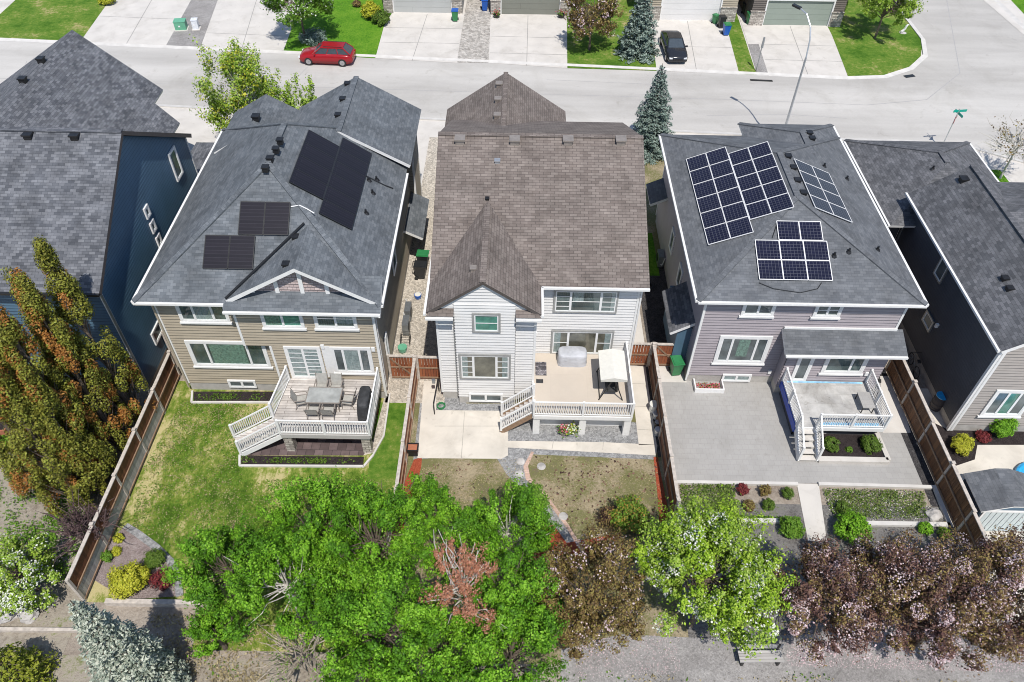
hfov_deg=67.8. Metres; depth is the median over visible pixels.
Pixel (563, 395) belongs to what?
deck
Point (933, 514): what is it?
boulder
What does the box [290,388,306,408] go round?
patio chair
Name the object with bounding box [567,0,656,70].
lawn
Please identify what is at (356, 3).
shrub
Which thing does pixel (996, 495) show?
garden shed
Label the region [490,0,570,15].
house
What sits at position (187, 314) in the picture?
window
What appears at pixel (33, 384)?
columnar aspen
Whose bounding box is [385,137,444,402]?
side path
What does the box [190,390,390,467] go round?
edging
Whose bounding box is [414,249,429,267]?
wheelie bin
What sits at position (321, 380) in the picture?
patio chair
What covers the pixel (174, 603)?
retaining wall
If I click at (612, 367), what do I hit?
garden swing
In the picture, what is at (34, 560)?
blossom bush
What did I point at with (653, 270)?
lawn
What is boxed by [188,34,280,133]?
lime tree
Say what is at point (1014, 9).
sidewalk
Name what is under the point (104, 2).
shrub
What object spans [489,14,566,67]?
driveway
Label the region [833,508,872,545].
shrub
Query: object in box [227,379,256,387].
window
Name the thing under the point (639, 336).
side path
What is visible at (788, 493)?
shrub
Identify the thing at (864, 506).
ground cover
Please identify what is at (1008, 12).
kerb
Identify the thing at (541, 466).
stepping stone
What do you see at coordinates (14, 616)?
boulder
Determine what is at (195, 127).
front walk
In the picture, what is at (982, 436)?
shrub
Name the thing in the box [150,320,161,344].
window
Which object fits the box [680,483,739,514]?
ground cover
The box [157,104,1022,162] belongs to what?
kerb
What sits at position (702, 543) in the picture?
blossom tree
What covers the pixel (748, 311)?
window
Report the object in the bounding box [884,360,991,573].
wooden fence
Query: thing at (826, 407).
deck
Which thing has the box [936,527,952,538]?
shrub
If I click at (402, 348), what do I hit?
bucket
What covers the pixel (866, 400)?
side table
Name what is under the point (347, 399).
patio chair
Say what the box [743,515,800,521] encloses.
ground cover
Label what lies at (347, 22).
lawn
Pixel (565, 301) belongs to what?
window
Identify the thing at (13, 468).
columnar aspen
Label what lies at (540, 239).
house
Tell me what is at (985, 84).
road
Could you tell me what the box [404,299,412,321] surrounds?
heat pump
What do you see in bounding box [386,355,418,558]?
wooden fence
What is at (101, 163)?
house
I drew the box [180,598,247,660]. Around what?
leafy tree
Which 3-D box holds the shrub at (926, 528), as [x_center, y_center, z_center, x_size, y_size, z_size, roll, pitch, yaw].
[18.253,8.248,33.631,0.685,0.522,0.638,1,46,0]
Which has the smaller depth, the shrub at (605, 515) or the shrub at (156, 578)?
the shrub at (156, 578)
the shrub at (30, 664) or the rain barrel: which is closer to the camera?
the shrub at (30, 664)
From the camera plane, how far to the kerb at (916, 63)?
64.33 m
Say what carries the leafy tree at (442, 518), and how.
on the lawn at (656, 603)
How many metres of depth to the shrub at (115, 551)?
32.46 m
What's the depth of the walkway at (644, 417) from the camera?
38.48 m
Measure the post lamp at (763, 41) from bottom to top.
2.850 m
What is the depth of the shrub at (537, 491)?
33.25 m
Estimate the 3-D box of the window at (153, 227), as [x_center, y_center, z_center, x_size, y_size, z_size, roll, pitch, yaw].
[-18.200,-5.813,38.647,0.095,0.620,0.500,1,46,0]
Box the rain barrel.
[929,391,945,411]
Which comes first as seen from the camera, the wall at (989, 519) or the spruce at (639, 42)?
the wall at (989, 519)
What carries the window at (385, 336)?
in the house at (292, 232)
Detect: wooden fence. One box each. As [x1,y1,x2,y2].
[65,350,181,601]
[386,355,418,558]
[648,342,683,530]
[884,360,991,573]
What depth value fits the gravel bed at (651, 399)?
39.00 m
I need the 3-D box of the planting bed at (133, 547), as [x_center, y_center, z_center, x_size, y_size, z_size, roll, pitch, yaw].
[-15.740,9.729,32.038,4.539,0.001,2.410,25,51,22]
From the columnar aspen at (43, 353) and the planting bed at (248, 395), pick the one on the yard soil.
the columnar aspen at (43, 353)
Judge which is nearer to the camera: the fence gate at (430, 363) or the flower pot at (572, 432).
the flower pot at (572, 432)
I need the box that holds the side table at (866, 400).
[855,392,875,412]
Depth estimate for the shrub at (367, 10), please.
69.03 m
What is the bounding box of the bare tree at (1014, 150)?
[978,115,1023,178]
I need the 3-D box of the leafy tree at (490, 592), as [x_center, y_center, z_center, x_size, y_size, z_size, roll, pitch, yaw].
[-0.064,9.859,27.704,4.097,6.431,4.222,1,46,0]
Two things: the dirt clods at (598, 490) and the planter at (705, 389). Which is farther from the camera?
the planter at (705, 389)
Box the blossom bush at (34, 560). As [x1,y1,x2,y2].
[0,528,64,619]
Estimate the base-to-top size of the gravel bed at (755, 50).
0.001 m
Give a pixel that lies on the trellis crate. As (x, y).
(401, 334)
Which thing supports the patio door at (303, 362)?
in the house at (292, 232)
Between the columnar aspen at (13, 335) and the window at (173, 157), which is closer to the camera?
the columnar aspen at (13, 335)
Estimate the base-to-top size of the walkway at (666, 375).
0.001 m
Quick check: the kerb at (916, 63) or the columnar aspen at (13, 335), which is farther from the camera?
the kerb at (916, 63)
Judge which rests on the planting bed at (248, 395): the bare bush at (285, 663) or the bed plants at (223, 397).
the bed plants at (223, 397)
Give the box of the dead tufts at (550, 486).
[422,459,664,531]
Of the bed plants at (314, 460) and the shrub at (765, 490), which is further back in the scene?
the bed plants at (314, 460)
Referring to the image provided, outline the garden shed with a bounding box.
[963,468,1023,530]
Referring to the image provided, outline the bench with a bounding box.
[738,644,783,665]
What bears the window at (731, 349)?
in the house at (779, 247)
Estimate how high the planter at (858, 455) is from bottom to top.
0.240 m
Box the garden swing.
[596,349,627,400]
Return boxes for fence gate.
[161,331,171,352]
[387,354,413,379]
[416,355,439,379]
[630,342,652,366]
[656,342,673,365]
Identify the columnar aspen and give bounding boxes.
[0,266,127,440]
[0,304,118,478]
[0,344,98,484]
[0,365,106,517]
[0,411,69,503]
[12,271,133,451]
[13,363,117,506]
[31,234,157,426]
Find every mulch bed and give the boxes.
[398,458,421,532]
[529,525,625,563]
[653,457,668,522]
[935,423,1023,465]
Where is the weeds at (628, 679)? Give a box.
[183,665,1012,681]
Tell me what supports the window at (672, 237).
in the house at (779, 247)
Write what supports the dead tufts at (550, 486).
on the lawn at (656, 603)
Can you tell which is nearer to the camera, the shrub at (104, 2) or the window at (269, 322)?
the window at (269, 322)
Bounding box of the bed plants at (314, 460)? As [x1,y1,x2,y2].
[244,457,353,463]
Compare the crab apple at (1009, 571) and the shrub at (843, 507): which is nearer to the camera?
the crab apple at (1009, 571)
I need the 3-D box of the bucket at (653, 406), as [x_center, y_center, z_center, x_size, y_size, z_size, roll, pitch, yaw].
[7.081,3.323,38.129,0.462,0.605,0.491,1,46,0]
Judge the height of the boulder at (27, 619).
0.417 m
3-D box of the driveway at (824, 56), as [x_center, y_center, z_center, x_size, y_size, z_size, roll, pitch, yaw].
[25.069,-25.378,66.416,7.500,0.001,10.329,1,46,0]
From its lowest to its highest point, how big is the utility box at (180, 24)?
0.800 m
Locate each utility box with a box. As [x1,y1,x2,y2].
[173,18,188,31]
[190,17,200,30]
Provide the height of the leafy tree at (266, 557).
6.389 m
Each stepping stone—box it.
[515,470,523,477]
[516,458,524,464]
[537,462,545,469]
[559,512,567,519]
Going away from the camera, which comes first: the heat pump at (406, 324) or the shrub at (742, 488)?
the shrub at (742, 488)
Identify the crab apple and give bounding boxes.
[527,518,651,664]
[562,0,626,50]
[769,532,888,669]
[814,515,978,659]
[885,530,1023,679]
[943,517,1023,661]
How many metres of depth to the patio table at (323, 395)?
35.98 m
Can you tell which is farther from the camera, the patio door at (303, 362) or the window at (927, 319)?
the window at (927, 319)
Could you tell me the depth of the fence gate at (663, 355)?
39.65 m
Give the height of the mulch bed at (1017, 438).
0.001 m
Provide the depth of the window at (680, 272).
41.24 m
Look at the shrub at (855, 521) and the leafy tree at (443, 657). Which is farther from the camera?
the shrub at (855, 521)
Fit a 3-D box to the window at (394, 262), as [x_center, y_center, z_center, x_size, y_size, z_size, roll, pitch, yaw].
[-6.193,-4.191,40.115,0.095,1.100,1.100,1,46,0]
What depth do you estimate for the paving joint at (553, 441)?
37.52 m
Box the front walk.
[160,107,1023,184]
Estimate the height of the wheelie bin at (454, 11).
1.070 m
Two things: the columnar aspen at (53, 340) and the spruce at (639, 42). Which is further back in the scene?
the spruce at (639, 42)
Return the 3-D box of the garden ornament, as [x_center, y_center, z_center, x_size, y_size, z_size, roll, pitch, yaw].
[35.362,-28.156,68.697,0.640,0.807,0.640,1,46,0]
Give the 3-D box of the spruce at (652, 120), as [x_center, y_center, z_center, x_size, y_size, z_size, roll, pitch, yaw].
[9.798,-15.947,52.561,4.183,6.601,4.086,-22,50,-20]
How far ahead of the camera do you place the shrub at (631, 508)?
32.97 m
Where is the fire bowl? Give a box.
[407,443,418,455]
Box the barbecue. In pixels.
[357,386,371,420]
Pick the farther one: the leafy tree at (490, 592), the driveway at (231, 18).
the driveway at (231, 18)
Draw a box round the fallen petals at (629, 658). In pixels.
[574,636,679,678]
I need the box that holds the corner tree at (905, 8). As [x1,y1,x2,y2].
[854,0,927,38]
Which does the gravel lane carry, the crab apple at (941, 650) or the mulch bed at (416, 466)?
the crab apple at (941, 650)
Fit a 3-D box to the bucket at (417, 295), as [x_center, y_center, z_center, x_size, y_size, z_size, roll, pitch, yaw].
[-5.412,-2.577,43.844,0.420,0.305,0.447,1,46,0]
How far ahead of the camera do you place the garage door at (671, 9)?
69.69 m
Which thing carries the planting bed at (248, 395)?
on the lawn at (98, 592)
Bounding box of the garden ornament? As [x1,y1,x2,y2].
[899,24,908,33]
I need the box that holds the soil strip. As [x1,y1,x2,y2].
[879,373,938,506]
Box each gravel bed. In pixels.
[167,0,217,46]
[364,394,388,454]
[413,398,654,459]
[457,0,490,62]
[645,367,660,456]
[748,44,767,72]
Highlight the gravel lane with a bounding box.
[561,632,1023,681]
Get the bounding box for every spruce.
[66,599,191,681]
[612,0,661,64]
[632,64,675,164]
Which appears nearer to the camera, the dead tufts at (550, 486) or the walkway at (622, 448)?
the dead tufts at (550, 486)
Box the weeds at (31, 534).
[0,464,97,581]
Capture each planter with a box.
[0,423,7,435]
[692,378,724,392]
[818,432,890,464]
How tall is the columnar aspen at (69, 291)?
11.598 m
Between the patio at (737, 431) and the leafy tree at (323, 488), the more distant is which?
the patio at (737, 431)
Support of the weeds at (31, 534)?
on the yard soil
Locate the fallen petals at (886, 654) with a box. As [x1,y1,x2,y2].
[786,619,1023,671]
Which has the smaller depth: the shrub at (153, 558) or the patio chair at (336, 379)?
the shrub at (153, 558)
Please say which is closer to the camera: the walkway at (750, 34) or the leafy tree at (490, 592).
the leafy tree at (490, 592)
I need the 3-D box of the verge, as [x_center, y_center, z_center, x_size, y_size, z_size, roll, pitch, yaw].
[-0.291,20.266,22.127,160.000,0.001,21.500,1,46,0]
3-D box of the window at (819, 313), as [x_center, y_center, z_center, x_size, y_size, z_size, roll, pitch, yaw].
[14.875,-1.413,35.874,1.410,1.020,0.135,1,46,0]
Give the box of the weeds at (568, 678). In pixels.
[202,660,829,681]
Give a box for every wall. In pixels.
[104,598,203,607]
[980,512,1023,530]
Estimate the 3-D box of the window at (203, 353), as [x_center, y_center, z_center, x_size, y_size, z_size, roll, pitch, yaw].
[-13.738,0.667,37.001,3.934,1.890,0.135,1,46,0]
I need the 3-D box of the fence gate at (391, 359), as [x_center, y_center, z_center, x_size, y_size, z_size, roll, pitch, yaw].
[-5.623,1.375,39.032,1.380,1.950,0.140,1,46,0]
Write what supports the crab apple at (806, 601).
on the gravel lane
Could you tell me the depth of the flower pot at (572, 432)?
36.92 m
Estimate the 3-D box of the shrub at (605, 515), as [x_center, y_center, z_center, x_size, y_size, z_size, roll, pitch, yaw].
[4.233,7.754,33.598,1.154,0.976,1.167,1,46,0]
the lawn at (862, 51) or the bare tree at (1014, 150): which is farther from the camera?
the lawn at (862, 51)
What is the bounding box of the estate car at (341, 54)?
[298,41,355,66]
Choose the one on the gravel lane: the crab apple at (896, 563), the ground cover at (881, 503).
the crab apple at (896, 563)
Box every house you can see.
[0,30,214,391]
[130,76,428,397]
[383,0,463,13]
[423,72,649,402]
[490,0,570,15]
[646,0,738,21]
[646,122,928,392]
[739,0,847,26]
[843,139,1023,431]
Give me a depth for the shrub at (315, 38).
65.91 m
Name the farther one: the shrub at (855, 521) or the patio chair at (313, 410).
the patio chair at (313, 410)
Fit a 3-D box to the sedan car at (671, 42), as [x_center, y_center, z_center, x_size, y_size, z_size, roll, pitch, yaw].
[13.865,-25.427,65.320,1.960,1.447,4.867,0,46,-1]
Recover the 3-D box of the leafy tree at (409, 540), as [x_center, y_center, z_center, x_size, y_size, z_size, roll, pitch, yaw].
[-5.192,7.699,28.970,4.746,7.492,4.507,1,46,0]
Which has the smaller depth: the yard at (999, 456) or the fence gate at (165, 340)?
the yard at (999, 456)
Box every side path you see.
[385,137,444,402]
[632,311,644,362]
[641,265,667,348]
[880,376,910,432]
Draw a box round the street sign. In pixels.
[944,109,966,141]
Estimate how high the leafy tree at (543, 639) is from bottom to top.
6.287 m
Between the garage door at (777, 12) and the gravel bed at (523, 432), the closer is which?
the gravel bed at (523, 432)
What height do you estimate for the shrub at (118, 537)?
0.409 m
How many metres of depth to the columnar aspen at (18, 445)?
30.70 m
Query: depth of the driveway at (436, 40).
67.52 m
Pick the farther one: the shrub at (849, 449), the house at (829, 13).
the house at (829, 13)
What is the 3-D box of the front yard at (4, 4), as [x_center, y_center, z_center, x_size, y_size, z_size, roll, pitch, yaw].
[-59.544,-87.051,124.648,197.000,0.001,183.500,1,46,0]
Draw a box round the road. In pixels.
[0,0,1023,160]
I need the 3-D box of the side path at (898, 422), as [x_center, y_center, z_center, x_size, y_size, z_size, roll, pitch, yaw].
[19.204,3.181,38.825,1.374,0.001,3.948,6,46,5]
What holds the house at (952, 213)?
on the ground at (141, 617)
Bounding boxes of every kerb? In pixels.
[0,14,927,79]
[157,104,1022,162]
[677,480,952,527]
[994,0,1023,28]
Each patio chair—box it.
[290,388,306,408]
[303,404,320,419]
[314,372,329,386]
[319,404,336,420]
[328,373,344,387]
[340,388,356,409]
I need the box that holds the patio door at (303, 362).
[283,346,325,378]
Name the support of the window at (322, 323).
in the house at (292, 232)
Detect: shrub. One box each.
[0,640,60,681]
[98,0,115,4]
[100,549,112,562]
[106,559,151,599]
[110,545,121,556]
[112,533,124,543]
[142,547,165,569]
[149,567,176,591]
[299,27,326,46]
[351,0,360,6]
[359,0,380,18]
[371,9,389,25]
[510,479,549,514]
[595,504,615,530]
[608,494,650,534]
[736,482,750,495]
[742,499,755,511]
[759,484,771,496]
[762,497,775,510]
[778,515,805,538]
[781,486,794,499]
[824,436,840,452]
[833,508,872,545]
[835,499,849,512]
[845,446,852,452]
[860,434,883,454]
[918,520,933,535]
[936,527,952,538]
[950,433,975,456]
[975,429,991,442]
[989,417,1019,437]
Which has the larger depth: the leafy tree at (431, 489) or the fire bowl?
the fire bowl
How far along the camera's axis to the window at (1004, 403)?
36.17 m
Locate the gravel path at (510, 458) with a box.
[498,450,573,542]
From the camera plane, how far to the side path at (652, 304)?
43.48 m
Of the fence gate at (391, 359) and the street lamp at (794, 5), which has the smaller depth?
the fence gate at (391, 359)
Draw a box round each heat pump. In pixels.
[402,313,410,335]
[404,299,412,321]
[656,249,665,267]
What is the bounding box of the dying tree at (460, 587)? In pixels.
[417,526,506,646]
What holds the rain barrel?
on the yard at (999, 456)
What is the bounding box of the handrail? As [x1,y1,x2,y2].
[433,378,439,414]
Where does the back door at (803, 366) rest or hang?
in the house at (779, 247)
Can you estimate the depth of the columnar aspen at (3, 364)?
30.31 m
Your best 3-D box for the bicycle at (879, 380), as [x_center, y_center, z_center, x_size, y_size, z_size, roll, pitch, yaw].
[18.742,2.151,39.162,0.560,0.986,1.678,12,47,11]
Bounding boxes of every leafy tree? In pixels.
[159,504,279,628]
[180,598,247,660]
[223,511,342,651]
[245,465,377,582]
[299,550,450,681]
[312,472,432,587]
[318,627,394,681]
[381,597,483,681]
[401,471,463,543]
[416,499,504,585]
[440,585,576,681]
[455,473,562,573]
[457,531,568,654]
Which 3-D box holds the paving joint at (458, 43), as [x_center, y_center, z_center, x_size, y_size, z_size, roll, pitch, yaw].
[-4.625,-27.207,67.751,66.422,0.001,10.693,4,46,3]
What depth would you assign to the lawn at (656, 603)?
34.98 m
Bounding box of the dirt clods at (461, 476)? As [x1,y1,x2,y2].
[425,461,507,495]
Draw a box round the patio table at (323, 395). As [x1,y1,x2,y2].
[304,386,342,411]
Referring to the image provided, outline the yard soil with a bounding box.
[0,377,179,654]
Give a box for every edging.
[123,523,183,596]
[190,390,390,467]
[523,451,587,555]
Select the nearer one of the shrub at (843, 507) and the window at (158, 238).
the shrub at (843, 507)
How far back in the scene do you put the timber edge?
30.16 m
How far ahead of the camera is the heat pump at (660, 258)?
45.70 m
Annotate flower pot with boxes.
[492,8,499,17]
[555,9,565,18]
[556,424,568,437]
[563,420,580,437]
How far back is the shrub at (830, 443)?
36.39 m
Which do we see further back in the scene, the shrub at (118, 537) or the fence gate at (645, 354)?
the fence gate at (645, 354)
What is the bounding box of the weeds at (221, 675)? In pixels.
[148,612,276,681]
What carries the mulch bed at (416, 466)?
on the lawn at (656, 603)
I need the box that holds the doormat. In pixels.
[535,362,546,375]
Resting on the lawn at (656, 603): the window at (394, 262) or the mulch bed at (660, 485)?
the mulch bed at (660, 485)
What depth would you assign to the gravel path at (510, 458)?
35.79 m
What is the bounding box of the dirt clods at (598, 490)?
[535,456,663,525]
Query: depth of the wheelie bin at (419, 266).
44.51 m
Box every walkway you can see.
[508,441,656,454]
[658,351,686,381]
[737,6,758,43]
[797,483,826,540]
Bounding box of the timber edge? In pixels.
[0,627,77,632]
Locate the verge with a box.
[1,655,560,681]
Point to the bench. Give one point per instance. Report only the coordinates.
(767, 656)
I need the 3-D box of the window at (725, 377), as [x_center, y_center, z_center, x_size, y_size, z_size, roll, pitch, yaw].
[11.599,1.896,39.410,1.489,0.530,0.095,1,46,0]
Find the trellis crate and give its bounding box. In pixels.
[400,331,410,344]
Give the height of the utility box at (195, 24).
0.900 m
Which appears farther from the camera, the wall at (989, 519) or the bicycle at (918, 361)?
the bicycle at (918, 361)
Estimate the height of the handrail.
1.026 m
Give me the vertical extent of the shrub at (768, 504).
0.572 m
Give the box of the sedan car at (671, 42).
[659,30,687,61]
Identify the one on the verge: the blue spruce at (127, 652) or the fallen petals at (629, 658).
the blue spruce at (127, 652)
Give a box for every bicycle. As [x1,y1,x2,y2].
[873,372,884,397]
[908,352,921,378]
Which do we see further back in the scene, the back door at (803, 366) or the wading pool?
the back door at (803, 366)
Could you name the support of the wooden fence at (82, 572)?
on the ground at (141, 617)
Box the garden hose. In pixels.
[437,402,445,409]
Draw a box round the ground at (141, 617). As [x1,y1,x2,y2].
[63,69,931,659]
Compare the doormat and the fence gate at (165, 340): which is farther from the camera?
the fence gate at (165, 340)
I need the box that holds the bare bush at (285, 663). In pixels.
[254,615,341,681]
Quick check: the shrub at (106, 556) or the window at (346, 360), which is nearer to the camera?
the shrub at (106, 556)
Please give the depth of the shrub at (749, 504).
34.18 m
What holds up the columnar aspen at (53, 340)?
on the yard soil
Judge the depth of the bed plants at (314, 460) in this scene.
35.95 m
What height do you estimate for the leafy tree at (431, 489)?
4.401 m
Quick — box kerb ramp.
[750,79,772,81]
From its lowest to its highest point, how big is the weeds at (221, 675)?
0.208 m
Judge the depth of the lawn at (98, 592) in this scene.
34.99 m
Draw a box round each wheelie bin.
[412,260,426,279]
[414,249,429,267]
[451,8,458,20]
[481,0,487,10]
[667,355,685,375]
[711,13,719,23]
[717,15,726,27]
[721,22,731,34]
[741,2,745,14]
[745,11,750,23]
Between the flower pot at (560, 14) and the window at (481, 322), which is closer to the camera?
the window at (481, 322)
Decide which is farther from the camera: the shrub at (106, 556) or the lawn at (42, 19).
the lawn at (42, 19)
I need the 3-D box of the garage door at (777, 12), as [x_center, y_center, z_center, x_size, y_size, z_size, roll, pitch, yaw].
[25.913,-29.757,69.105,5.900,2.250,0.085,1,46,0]
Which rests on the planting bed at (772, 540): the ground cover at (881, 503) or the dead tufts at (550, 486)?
the ground cover at (881, 503)
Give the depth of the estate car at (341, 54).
63.03 m
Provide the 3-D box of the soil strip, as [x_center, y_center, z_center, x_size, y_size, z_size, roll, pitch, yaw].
[19.443,4.615,37.451,0.600,0.001,8.100,1,46,0]
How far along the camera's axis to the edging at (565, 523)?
34.48 m
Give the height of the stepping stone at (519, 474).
0.045 m
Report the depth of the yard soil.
31.96 m
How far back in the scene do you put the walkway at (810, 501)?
34.44 m
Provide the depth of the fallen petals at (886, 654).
29.87 m
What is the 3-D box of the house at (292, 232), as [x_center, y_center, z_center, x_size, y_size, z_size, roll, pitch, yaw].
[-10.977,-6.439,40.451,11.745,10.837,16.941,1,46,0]
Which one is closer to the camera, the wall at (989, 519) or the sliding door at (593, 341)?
the wall at (989, 519)
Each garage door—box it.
[394,0,450,12]
[502,0,559,14]
[660,0,720,19]
[763,1,833,25]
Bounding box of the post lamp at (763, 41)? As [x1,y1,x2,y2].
[756,37,764,70]
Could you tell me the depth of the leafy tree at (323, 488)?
27.82 m
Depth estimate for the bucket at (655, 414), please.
37.78 m
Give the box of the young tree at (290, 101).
[268,72,316,109]
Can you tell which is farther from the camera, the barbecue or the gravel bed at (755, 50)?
the gravel bed at (755, 50)
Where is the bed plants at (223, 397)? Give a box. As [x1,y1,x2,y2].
[196,392,265,400]
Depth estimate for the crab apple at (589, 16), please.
62.94 m
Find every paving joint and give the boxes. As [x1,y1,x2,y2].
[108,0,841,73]
[430,383,648,457]
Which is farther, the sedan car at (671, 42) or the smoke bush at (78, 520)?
the sedan car at (671, 42)
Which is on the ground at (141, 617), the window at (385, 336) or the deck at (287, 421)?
the deck at (287, 421)
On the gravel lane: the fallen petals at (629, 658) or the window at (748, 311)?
the fallen petals at (629, 658)
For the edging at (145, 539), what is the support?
on the planting bed at (133, 547)
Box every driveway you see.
[84,0,190,44]
[202,0,294,49]
[375,12,464,62]
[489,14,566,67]
[651,20,737,73]
[751,25,846,75]
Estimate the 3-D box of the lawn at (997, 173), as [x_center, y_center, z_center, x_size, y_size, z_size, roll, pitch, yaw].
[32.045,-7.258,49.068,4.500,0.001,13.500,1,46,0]
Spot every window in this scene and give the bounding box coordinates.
[143,204,151,219]
[149,218,156,233]
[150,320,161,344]
[155,233,162,247]
[167,145,183,181]
[175,306,232,324]
[184,340,273,368]
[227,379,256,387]
[260,315,306,330]
[313,316,359,331]
[329,346,375,374]
[384,332,389,355]
[392,247,396,275]
[458,353,510,379]
[469,393,502,401]
[472,312,500,332]
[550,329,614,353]
[553,290,619,313]
[668,226,675,254]
[676,262,683,284]
[711,335,772,365]
[721,374,751,381]
[738,305,776,318]
[810,306,843,319]
[818,359,868,375]
[921,309,934,332]
[933,258,947,284]
[977,389,1023,418]
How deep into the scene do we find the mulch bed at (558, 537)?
33.18 m
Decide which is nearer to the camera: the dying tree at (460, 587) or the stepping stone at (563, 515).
the dying tree at (460, 587)
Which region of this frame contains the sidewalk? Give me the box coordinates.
[984,0,1023,33]
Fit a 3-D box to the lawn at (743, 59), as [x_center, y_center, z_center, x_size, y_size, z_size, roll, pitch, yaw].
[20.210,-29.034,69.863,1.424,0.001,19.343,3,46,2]
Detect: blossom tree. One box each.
[260,0,341,35]
[619,483,799,661]
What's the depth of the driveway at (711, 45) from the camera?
66.64 m
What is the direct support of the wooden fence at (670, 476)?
on the ground at (141, 617)
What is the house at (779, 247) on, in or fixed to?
on the ground at (141, 617)
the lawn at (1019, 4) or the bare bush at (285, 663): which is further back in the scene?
the lawn at (1019, 4)
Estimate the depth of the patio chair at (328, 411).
35.51 m
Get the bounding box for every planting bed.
[94,529,175,598]
[193,392,274,400]
[241,455,363,464]
[681,502,992,637]
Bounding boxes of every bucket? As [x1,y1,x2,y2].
[398,343,406,353]
[414,292,420,299]
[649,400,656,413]
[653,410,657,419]
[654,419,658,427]
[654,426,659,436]
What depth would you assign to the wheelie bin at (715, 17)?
69.46 m
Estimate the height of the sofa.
0.750 m
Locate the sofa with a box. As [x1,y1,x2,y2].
[557,346,586,366]
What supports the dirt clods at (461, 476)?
on the lawn at (656, 603)
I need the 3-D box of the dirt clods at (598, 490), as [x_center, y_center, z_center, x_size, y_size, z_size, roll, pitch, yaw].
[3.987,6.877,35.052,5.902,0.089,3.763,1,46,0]
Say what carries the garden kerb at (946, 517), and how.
on the ground at (141, 617)
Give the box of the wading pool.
[1015,462,1023,472]
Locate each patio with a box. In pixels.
[248,438,372,454]
[417,381,507,458]
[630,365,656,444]
[662,381,934,484]
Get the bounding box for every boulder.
[0,600,18,623]
[18,608,39,624]
[925,508,942,521]
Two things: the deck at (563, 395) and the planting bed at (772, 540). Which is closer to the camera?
the planting bed at (772, 540)
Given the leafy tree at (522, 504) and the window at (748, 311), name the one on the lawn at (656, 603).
the leafy tree at (522, 504)
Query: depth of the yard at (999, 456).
36.55 m
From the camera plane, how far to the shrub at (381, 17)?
68.39 m
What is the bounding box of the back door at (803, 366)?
[789,358,814,380]
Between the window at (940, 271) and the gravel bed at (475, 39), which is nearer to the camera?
the window at (940, 271)
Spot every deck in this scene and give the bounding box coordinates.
[228,365,380,455]
[500,341,634,434]
[779,367,892,460]
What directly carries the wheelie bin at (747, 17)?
on the walkway at (750, 34)
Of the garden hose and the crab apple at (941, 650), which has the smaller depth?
the crab apple at (941, 650)
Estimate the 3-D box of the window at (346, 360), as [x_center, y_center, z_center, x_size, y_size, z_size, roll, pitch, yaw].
[-7.664,0.961,36.669,2.059,1.907,0.135,1,46,0]
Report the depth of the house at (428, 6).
70.48 m
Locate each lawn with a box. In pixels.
[0,0,105,39]
[87,381,394,652]
[283,0,391,57]
[367,402,405,484]
[388,399,688,664]
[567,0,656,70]
[644,153,664,253]
[648,233,659,275]
[729,13,755,74]
[828,0,921,75]
[991,170,1008,181]
[1011,0,1023,12]
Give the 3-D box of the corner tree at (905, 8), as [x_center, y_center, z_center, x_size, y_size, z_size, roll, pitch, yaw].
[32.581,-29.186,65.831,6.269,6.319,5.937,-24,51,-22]
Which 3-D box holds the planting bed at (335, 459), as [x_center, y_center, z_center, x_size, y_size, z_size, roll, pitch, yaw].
[-9.932,5.673,36.020,5.864,0.001,0.568,1,46,0]
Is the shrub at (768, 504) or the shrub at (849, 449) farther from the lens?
the shrub at (849, 449)
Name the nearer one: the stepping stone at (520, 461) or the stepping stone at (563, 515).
the stepping stone at (563, 515)
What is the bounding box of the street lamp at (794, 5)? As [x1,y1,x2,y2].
[785,3,810,123]
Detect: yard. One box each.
[0,0,922,67]
[920,388,1023,625]
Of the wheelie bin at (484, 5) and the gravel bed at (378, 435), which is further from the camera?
the wheelie bin at (484, 5)
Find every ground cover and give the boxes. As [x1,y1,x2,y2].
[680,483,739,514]
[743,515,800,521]
[823,488,926,518]
[827,488,931,520]
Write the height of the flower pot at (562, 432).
0.595 m
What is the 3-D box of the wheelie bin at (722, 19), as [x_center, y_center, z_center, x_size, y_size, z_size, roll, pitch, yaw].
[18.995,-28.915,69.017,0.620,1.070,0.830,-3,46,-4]
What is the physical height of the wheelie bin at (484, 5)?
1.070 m
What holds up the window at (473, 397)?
in the house at (540, 239)
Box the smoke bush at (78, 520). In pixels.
[35,483,132,564]
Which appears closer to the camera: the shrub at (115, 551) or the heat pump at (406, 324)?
the shrub at (115, 551)
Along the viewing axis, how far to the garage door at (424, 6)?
70.53 m
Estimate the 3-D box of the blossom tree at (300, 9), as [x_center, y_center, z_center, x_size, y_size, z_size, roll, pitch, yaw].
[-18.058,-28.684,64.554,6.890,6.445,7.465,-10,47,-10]

